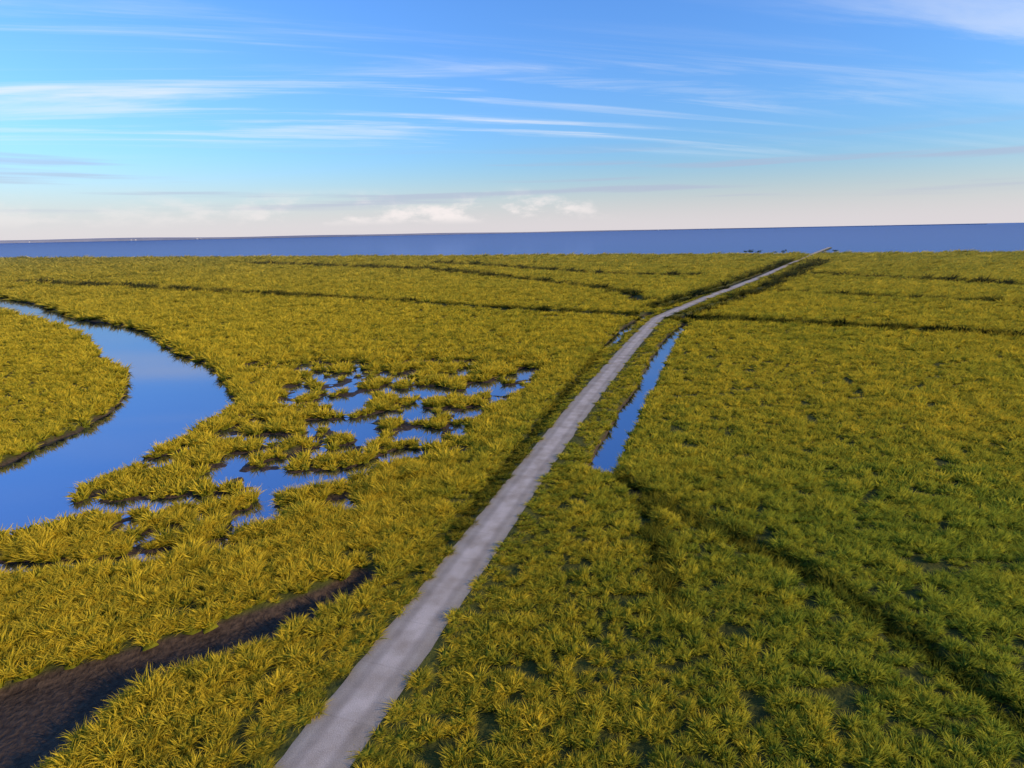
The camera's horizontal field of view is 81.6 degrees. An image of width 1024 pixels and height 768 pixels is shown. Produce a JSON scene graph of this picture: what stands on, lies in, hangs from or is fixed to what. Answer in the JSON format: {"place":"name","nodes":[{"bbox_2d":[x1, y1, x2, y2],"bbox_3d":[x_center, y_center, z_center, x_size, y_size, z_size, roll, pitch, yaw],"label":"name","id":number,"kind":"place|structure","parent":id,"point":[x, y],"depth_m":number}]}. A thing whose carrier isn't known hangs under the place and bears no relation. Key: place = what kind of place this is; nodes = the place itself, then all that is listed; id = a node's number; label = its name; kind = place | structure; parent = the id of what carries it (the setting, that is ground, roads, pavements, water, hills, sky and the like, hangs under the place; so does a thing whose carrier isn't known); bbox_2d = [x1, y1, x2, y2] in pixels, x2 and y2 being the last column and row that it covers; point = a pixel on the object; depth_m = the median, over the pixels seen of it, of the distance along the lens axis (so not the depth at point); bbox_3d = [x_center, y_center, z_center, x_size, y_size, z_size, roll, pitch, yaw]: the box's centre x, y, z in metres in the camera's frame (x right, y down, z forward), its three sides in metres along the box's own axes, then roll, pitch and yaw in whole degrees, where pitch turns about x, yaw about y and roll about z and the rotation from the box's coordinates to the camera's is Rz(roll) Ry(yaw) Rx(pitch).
{"place":"outdoors","nodes":[
{"label":"outdoors","id":0,"kind":"place"},
{"bbox_2d":[0,224,967,242],"bbox_3d":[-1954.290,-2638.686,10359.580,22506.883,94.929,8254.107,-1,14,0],"label":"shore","id":1,"kind":"structure","parent":0,"point":[97,239],"depth_m":12353.57},
{"bbox_2d":[0,249,1023,546],"bbox_3d":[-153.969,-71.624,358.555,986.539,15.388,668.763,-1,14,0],"label":"grass","id":2,"kind":"structure","parent":0,"point":[16,445],"depth_m":91.89},
{"bbox_2d":[0,449,1023,767],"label":"grass","id":3,"kind":"structure","parent":0,"point":[732,525],"depth_m":28.90},
{"bbox_2d":[0,247,1023,767],"bbox_3d":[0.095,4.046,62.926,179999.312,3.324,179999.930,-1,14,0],"label":"ground","id":4,"kind":"structure","parent":0,"point":[42,711],"depth_m":26.93},
{"bbox_2d":[0,223,1023,572],"bbox_3d":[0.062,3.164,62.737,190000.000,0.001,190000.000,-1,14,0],"label":"water","id":5,"kind":"structure","parent":0,"point":[170,393],"depth_m":80.88},
{"bbox_2d":[0,0,1023,239],"label":"sky","id":6,"kind":"structure","parent":0,"point":[119,118]},
{"bbox_2d":[273,247,829,767],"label":"path","id":7,"kind":"structure","parent":0,"point":[365,693],"depth_m":28.87}
]}

